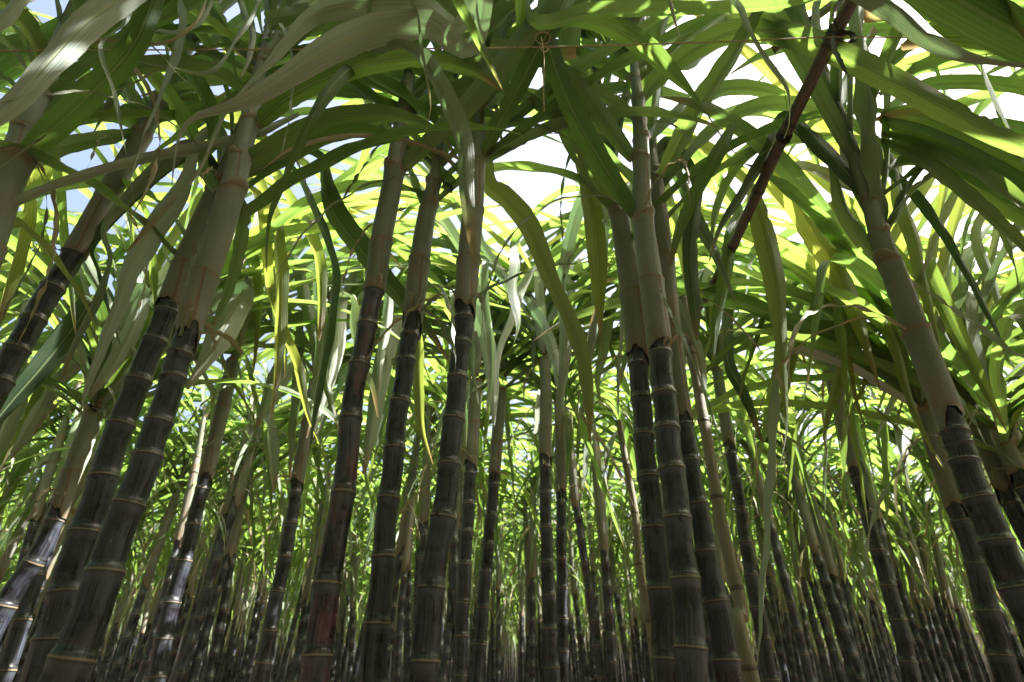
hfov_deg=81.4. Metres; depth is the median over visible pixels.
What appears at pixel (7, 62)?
sugar cane
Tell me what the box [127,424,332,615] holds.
sugar cane
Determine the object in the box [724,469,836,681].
sugar cane
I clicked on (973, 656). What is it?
sugar cane
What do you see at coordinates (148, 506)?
sugar cane
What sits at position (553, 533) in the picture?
sugar cane
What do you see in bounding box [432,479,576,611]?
sugar cane
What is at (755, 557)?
sugar cane
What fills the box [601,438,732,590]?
sugar cane
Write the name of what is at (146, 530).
sugar cane
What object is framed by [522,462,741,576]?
sugar cane
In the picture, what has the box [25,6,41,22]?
sugar cane
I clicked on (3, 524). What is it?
sugar cane
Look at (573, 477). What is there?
sugar cane
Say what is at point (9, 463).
sugar cane
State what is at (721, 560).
sugar cane
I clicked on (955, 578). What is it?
sugar cane
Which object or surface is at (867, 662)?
sugar cane
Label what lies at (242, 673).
sugar cane
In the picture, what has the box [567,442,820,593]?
sugar cane
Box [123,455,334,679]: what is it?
sugar cane
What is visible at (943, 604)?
sugar cane
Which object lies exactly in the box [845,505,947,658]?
sugar cane
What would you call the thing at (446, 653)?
sugar cane
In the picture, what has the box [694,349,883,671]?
sugar cane
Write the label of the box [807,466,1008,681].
sugar cane
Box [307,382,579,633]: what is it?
sugar cane
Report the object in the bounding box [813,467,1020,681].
sugar cane
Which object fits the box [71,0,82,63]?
sugar cane
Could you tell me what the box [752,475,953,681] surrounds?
sugar cane
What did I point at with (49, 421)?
sugar cane
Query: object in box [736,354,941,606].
sugar cane
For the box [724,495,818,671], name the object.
sugar cane
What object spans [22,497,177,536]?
sugar cane
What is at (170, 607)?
sugar cane
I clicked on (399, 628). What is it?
sugar cane
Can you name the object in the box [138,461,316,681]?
sugar cane
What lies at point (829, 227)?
sugar cane
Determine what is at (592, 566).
sugar cane
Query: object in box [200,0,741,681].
sugar cane
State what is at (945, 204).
sugar cane
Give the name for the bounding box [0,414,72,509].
sugar cane
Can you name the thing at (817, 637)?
sugar cane
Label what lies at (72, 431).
sugar cane
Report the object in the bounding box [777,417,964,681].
sugar cane
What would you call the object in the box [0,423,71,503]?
sugar cane
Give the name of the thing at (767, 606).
sugar cane
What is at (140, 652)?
sugar cane
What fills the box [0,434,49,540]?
sugar cane
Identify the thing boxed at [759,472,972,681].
sugar cane
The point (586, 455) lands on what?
sugar cane
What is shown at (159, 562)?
sugar cane
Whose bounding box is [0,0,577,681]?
sugar cane
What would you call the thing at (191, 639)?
sugar cane
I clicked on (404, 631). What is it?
sugar cane
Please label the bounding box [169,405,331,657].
sugar cane
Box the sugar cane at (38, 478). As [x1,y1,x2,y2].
[13,477,155,582]
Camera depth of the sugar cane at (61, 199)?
1.59 m
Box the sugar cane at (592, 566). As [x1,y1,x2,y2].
[512,407,618,642]
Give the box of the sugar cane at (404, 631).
[358,456,525,681]
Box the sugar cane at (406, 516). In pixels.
[254,357,527,681]
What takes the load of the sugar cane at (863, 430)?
on the ground
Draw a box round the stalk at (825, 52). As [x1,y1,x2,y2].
[701,0,857,310]
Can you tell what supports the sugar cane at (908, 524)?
on the ground
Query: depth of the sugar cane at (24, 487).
3.36 m
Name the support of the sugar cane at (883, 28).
on the ground
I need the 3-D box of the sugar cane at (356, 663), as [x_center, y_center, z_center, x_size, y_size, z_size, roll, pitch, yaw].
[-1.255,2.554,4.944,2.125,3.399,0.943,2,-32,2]
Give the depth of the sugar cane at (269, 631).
2.11 m
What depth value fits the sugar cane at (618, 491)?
5.18 m
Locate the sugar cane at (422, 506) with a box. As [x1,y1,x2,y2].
[218,358,626,634]
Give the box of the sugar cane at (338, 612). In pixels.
[249,479,414,681]
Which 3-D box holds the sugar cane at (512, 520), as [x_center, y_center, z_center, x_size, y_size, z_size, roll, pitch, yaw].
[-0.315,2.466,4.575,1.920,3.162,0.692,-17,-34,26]
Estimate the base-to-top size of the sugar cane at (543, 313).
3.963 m
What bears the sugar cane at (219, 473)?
on the ground
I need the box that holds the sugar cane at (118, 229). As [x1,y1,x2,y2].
[1,210,159,362]
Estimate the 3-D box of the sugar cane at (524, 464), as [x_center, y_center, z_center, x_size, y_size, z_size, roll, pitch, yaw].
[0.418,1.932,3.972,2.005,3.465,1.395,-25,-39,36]
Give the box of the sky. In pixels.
[0,0,1023,681]
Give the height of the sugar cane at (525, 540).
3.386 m
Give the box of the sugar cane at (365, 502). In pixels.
[347,434,526,585]
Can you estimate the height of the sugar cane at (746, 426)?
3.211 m
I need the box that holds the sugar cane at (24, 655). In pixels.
[8,484,153,681]
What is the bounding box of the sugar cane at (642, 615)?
[552,483,733,681]
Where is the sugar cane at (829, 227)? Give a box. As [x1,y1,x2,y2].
[582,15,1023,549]
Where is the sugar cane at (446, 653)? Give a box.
[261,338,602,681]
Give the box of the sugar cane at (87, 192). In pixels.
[0,10,190,241]
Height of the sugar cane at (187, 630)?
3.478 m
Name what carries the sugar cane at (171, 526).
on the ground
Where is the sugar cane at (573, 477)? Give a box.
[385,228,725,681]
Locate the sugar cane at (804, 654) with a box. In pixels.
[686,330,866,681]
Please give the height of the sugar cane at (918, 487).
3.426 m
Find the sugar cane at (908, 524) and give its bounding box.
[809,446,1019,681]
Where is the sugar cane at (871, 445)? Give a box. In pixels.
[707,410,924,579]
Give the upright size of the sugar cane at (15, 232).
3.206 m
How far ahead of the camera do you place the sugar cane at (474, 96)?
1.24 m
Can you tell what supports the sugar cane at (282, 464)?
on the ground
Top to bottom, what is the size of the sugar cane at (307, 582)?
3.200 m
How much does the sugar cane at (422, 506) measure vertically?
3.582 m
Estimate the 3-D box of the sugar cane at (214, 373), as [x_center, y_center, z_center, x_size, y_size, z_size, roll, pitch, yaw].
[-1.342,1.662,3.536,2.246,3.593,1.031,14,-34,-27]
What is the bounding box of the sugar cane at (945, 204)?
[533,96,1023,681]
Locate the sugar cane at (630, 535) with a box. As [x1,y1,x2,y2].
[504,335,821,567]
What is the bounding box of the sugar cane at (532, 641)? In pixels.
[475,401,623,681]
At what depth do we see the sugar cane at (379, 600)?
1.26 m
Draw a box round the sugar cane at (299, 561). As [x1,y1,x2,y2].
[252,501,415,614]
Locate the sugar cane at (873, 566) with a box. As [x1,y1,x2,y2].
[770,510,918,681]
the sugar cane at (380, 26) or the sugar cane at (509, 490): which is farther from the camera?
the sugar cane at (509, 490)
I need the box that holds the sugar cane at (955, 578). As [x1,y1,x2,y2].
[898,465,993,596]
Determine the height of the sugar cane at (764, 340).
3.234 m
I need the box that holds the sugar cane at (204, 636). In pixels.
[124,362,428,681]
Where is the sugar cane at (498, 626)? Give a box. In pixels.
[415,452,590,681]
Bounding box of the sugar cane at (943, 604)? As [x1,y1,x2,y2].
[849,453,990,680]
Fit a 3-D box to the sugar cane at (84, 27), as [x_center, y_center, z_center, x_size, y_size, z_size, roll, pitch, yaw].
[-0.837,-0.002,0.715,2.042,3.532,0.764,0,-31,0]
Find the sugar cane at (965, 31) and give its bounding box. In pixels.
[729,0,1023,226]
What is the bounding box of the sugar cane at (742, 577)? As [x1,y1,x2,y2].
[618,508,865,600]
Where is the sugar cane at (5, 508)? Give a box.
[0,394,74,538]
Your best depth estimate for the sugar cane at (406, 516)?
3.25 m
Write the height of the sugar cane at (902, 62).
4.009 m
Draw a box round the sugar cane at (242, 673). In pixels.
[174,456,373,681]
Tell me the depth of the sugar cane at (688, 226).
1.44 m
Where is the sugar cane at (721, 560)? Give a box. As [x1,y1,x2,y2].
[578,420,794,587]
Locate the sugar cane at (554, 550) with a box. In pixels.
[447,465,638,615]
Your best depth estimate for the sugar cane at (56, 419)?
3.36 m
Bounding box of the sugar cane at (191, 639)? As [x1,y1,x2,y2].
[173,287,446,681]
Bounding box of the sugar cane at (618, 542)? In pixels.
[571,485,752,605]
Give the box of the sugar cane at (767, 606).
[707,419,813,681]
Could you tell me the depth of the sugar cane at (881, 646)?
4.84 m
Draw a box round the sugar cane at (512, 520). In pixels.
[399,487,572,672]
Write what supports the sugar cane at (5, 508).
on the ground
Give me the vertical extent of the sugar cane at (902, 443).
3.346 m
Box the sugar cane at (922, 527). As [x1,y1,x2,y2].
[836,436,972,581]
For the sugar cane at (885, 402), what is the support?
on the ground
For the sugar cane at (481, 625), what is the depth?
2.33 m
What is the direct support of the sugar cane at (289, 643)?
on the ground
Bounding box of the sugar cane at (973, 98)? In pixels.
[707,21,1023,333]
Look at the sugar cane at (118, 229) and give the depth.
2.41 m
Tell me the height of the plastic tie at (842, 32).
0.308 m
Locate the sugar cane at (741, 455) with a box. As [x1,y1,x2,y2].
[517,403,787,546]
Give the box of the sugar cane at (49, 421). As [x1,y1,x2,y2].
[0,380,245,553]
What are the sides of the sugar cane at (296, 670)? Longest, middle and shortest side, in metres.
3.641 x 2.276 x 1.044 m
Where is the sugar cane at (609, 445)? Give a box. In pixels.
[529,354,825,681]
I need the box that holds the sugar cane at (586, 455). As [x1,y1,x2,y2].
[488,369,813,609]
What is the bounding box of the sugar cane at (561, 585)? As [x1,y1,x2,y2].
[339,184,800,681]
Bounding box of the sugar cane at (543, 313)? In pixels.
[311,169,810,681]
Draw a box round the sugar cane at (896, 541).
[721,474,945,608]
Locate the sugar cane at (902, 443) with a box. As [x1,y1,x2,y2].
[759,351,1023,675]
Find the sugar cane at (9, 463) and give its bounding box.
[0,460,37,521]
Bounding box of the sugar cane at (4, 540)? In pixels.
[0,443,193,563]
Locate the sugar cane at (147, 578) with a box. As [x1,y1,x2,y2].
[29,397,325,681]
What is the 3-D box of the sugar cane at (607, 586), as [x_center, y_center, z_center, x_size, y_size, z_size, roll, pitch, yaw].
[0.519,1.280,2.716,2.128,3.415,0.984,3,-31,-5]
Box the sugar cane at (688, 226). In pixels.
[444,0,913,681]
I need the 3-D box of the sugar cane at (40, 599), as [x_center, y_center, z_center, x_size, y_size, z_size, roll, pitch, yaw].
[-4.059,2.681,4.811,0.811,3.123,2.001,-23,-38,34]
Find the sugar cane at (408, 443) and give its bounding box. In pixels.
[226,373,438,576]
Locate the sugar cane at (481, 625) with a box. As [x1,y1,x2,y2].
[241,153,742,681]
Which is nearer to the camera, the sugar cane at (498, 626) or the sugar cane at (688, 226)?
the sugar cane at (688, 226)
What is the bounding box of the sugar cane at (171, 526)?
[8,454,236,656]
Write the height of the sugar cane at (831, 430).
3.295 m
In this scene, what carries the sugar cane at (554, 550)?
on the ground
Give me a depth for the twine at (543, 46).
1.26 m
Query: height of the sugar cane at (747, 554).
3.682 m
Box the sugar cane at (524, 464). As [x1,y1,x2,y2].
[443,377,626,681]
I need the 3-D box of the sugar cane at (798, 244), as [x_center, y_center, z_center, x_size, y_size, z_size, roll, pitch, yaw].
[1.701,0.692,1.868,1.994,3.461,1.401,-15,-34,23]
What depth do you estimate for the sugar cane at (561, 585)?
2.37 m
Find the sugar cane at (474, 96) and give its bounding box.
[138,0,607,681]
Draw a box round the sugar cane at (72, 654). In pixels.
[0,0,501,681]
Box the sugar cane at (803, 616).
[744,494,846,681]
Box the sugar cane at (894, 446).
[879,366,1023,449]
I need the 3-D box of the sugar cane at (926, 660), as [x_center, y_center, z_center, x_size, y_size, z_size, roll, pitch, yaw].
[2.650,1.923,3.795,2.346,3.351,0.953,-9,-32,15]
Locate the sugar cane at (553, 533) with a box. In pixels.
[494,457,643,607]
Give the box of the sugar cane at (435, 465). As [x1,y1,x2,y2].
[280,410,531,681]
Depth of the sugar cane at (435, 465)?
4.19 m
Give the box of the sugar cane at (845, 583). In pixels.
[710,415,899,679]
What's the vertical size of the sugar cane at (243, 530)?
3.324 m
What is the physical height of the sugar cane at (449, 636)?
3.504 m
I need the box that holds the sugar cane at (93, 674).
[7,412,286,681]
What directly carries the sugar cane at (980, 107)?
on the ground
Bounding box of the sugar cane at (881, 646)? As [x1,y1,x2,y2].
[803,459,940,681]
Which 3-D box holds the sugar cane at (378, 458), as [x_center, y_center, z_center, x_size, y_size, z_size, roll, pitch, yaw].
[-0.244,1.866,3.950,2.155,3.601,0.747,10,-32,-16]
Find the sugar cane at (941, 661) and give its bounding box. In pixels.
[860,496,988,681]
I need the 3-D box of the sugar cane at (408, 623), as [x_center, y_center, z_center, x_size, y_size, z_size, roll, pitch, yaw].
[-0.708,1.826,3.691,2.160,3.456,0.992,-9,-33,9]
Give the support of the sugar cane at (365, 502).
on the ground
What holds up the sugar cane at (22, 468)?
on the ground
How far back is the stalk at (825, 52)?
1.42 m
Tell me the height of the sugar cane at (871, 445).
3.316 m
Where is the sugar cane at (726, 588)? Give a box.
[591,461,773,608]
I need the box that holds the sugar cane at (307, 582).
[186,409,433,677]
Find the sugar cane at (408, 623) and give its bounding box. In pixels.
[281,403,531,681]
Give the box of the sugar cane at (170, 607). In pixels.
[14,109,512,681]
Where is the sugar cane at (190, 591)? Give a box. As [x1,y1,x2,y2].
[142,474,316,681]
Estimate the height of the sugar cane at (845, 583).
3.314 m
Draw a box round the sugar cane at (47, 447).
[0,396,180,511]
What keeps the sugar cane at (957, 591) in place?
on the ground
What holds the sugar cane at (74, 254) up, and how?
on the ground
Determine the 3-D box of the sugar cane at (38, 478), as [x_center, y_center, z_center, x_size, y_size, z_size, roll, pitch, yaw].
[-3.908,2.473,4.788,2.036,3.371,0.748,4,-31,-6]
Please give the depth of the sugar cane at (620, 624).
5.03 m
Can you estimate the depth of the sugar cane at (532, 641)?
4.01 m
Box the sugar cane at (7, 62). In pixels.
[0,17,198,303]
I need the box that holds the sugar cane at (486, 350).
[178,148,722,681]
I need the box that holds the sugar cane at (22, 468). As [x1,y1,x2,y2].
[0,350,263,610]
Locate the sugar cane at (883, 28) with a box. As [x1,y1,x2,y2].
[663,0,904,129]
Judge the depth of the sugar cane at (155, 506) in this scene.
4.18 m
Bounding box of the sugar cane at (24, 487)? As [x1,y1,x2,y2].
[0,365,247,678]
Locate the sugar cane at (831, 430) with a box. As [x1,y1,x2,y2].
[732,369,1023,681]
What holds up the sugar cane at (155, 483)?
on the ground
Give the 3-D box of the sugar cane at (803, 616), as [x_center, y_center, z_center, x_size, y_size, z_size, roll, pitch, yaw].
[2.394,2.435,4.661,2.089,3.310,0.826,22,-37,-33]
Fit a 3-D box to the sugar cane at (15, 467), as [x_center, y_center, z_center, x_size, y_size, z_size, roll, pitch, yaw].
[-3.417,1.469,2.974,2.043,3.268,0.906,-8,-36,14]
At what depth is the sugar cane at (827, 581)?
3.22 m
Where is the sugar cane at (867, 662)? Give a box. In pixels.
[728,511,944,681]
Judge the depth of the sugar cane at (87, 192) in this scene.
2.23 m
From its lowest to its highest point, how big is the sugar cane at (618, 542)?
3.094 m
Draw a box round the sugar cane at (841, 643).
[599,355,923,681]
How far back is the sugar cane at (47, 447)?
4.34 m
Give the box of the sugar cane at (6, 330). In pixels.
[0,210,156,366]
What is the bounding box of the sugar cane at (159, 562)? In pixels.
[133,522,260,605]
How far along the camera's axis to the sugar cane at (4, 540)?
4.44 m
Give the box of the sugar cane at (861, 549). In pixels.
[712,435,904,611]
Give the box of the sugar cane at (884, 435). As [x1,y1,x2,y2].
[805,357,1023,599]
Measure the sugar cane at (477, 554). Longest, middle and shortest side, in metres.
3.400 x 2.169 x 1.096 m
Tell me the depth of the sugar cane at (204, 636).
3.17 m
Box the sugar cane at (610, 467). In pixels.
[528,400,823,584]
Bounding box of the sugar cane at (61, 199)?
[1,21,193,334]
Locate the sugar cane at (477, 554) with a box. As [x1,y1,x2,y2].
[432,460,620,680]
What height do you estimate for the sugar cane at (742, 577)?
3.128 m
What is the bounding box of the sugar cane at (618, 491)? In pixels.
[552,442,708,603]
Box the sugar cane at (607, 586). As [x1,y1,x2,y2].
[424,331,699,681]
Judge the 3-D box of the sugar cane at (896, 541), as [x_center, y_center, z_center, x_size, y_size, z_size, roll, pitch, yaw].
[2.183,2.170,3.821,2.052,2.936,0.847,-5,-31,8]
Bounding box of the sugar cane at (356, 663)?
[297,466,429,681]
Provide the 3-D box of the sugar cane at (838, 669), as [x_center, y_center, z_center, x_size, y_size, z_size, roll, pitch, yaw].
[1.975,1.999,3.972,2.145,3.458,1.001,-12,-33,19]
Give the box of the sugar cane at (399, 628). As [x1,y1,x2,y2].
[276,380,529,681]
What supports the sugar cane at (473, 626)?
on the ground
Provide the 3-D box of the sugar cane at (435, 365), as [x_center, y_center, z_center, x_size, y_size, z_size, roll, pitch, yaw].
[-0.148,1.146,2.805,2.143,3.673,0.762,12,-32,-19]
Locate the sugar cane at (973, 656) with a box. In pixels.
[855,479,984,681]
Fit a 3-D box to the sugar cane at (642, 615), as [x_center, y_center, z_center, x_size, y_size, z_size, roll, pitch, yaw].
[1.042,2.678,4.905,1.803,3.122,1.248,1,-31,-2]
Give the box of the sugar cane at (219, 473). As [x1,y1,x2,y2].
[0,393,364,618]
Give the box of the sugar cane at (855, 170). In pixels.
[708,0,1023,639]
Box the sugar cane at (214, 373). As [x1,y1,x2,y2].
[170,358,425,681]
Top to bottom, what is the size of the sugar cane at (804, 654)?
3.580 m
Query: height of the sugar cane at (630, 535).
3.184 m
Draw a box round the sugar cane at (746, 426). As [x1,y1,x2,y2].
[581,323,877,681]
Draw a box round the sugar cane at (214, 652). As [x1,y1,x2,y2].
[157,354,385,681]
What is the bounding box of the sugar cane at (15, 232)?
[0,197,104,434]
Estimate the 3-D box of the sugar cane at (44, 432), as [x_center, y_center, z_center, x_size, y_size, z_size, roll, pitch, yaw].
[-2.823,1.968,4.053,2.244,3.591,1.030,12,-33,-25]
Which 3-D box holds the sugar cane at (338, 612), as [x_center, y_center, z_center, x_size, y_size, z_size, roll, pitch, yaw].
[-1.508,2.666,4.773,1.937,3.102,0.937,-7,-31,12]
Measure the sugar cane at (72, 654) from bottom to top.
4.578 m
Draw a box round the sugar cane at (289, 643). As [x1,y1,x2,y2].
[253,457,397,681]
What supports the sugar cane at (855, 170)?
on the ground
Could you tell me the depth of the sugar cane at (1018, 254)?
3.34 m
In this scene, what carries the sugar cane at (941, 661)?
on the ground
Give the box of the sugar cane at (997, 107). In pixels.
[974,64,1023,162]
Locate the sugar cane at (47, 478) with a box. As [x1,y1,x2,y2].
[0,276,273,654]
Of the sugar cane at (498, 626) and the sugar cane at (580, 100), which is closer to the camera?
the sugar cane at (580, 100)
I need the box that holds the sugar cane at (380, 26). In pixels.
[128,0,816,268]
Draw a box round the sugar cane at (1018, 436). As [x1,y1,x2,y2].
[742,197,1023,456]
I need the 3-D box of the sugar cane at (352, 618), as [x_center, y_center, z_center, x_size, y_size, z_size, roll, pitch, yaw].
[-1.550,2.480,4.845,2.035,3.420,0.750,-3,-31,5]
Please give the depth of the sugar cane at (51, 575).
4.90 m
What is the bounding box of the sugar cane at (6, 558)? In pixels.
[0,407,236,579]
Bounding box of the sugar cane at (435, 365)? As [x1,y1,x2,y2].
[307,269,626,660]
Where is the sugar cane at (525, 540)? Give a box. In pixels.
[447,405,627,681]
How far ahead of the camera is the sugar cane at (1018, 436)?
2.31 m
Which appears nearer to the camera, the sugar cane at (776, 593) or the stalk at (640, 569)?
the stalk at (640, 569)
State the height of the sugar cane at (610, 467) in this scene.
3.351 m
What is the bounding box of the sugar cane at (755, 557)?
[610,404,818,578]
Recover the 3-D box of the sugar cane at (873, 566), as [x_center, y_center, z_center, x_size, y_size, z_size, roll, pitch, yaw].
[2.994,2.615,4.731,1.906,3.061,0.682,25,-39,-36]
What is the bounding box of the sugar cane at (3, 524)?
[0,487,26,559]
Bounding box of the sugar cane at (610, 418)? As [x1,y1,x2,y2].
[434,369,715,525]
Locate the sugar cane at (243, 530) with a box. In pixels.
[172,452,381,596]
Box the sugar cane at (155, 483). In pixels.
[0,407,230,534]
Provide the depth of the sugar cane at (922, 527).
4.50 m
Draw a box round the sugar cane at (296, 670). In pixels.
[193,397,431,681]
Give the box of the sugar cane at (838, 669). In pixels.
[697,411,896,681]
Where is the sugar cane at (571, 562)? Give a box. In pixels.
[475,428,638,681]
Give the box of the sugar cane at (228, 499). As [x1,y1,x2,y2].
[20,354,440,681]
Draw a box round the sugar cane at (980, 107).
[925,55,1023,114]
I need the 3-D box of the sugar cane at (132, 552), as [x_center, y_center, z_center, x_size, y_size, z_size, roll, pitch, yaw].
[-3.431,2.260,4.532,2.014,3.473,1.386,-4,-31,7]
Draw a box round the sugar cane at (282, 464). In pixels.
[147,428,323,679]
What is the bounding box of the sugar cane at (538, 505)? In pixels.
[396,412,642,576]
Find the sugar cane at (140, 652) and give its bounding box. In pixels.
[120,498,292,681]
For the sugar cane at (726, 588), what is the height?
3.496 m
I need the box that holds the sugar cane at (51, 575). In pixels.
[8,427,171,586]
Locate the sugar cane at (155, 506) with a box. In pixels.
[9,443,286,649]
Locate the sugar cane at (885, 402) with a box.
[700,249,1023,528]
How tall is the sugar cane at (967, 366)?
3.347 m
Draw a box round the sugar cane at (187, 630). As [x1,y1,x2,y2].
[125,413,338,681]
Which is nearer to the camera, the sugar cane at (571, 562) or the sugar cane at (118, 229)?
the sugar cane at (118, 229)
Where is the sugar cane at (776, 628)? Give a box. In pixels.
[592,426,871,681]
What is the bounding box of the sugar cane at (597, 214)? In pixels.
[395,0,882,681]
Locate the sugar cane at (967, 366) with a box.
[548,105,1023,559]
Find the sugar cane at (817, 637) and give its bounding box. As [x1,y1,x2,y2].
[698,372,946,681]
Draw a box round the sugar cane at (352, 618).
[244,478,435,681]
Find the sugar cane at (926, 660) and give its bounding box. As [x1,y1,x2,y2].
[708,397,938,681]
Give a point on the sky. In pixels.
(534, 187)
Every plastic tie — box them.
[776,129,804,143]
[822,0,857,74]
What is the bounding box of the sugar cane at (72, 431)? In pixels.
[0,364,209,508]
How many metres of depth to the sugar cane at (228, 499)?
3.39 m
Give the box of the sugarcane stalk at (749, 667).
[679,295,759,681]
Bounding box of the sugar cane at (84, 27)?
[0,0,504,202]
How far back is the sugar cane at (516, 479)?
3.62 m
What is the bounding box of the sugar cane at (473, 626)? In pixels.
[367,460,591,681]
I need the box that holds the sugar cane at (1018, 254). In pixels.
[977,251,1023,322]
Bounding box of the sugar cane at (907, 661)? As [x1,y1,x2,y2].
[549,123,1023,681]
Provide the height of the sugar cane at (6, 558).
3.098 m
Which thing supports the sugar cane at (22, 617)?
on the ground
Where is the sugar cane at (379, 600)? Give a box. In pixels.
[91,10,727,681]
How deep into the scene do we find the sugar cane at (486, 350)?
2.20 m
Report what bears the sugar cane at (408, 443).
on the ground
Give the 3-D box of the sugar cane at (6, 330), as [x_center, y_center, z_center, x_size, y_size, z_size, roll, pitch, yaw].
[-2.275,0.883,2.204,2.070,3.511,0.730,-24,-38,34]
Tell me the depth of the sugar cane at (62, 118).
1.21 m
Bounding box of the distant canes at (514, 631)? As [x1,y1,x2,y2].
[0,383,1023,681]
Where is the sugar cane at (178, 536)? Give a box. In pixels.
[28,348,363,681]
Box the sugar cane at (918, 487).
[872,452,1023,553]
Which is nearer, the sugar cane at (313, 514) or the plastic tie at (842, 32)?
the plastic tie at (842, 32)
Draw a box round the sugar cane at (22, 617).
[0,75,450,681]
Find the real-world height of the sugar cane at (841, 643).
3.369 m
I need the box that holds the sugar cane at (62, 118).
[0,0,319,344]
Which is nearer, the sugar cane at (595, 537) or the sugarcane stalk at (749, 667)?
the sugarcane stalk at (749, 667)
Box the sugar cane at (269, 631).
[15,159,558,681]
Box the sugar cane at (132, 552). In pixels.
[42,445,215,596]
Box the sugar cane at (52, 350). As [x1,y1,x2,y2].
[0,84,459,639]
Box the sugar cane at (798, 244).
[676,204,1023,491]
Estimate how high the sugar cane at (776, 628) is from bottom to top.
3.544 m
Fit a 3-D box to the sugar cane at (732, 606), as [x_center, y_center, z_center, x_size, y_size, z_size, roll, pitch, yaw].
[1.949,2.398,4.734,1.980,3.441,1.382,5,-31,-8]
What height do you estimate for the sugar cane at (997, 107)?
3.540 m
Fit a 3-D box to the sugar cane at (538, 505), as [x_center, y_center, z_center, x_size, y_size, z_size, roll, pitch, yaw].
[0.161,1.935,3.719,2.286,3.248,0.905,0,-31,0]
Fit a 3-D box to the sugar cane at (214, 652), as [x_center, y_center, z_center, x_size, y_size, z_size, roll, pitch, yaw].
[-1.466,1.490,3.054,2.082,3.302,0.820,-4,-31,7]
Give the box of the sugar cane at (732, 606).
[616,486,787,681]
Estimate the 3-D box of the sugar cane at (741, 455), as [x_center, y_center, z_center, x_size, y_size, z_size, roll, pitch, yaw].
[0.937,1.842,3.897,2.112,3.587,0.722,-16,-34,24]
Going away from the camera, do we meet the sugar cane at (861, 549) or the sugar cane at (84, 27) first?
the sugar cane at (84, 27)
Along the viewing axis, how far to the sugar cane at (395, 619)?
4.88 m
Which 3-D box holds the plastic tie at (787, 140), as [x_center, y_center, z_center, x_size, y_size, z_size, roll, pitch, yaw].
[0.662,-0.487,1.428,0.040,0.082,0.046,0,-31,0]
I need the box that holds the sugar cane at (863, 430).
[735,355,1023,649]
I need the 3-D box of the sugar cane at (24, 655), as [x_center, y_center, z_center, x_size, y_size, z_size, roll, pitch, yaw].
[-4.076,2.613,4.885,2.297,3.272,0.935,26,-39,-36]
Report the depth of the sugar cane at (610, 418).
3.46 m
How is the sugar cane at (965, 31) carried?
on the ground
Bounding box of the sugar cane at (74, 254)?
[0,0,397,420]
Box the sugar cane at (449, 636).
[258,339,631,681]
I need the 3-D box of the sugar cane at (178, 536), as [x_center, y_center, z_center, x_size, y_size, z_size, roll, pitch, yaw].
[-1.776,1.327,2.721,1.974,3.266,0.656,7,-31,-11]
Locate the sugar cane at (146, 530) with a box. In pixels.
[144,477,316,670]
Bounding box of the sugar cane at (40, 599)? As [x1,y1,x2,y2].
[0,502,174,616]
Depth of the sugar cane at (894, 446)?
3.49 m
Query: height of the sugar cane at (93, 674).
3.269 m
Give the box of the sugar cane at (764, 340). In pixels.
[689,222,1023,449]
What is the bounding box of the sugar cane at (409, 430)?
[237,359,529,534]
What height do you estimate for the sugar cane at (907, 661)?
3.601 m
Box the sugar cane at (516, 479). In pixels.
[288,371,569,676]
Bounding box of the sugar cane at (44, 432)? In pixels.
[40,397,288,565]
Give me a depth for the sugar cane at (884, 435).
3.25 m
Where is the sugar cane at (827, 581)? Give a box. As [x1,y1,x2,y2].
[635,383,902,681]
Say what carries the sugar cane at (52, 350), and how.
on the ground
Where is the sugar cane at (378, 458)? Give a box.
[333,381,574,681]
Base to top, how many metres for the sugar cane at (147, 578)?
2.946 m
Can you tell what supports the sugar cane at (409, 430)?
on the ground
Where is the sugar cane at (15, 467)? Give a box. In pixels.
[0,351,70,503]
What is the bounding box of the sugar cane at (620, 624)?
[501,461,637,681]
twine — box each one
[0,32,907,111]
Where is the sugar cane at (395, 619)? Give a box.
[298,481,518,681]
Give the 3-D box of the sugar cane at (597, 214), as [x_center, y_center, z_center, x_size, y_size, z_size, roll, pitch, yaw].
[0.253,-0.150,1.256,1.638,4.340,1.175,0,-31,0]
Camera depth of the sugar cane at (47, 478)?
3.13 m
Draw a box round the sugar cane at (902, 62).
[787,51,1023,154]
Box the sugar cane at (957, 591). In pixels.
[931,514,960,619]
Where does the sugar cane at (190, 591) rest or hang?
on the ground
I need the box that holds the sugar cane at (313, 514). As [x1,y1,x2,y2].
[256,460,401,681]
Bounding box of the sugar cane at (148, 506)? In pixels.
[0,442,287,568]
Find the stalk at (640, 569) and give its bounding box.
[615,420,652,681]
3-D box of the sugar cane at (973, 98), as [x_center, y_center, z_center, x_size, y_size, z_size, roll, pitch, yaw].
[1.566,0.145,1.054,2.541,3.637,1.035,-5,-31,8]
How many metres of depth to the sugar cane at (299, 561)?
5.38 m
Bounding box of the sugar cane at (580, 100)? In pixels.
[458,14,1023,681]
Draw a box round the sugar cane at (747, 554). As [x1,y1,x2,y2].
[443,72,960,681]
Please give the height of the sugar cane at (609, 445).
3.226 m
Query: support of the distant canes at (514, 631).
on the ground
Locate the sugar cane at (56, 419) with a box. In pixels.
[0,379,154,510]

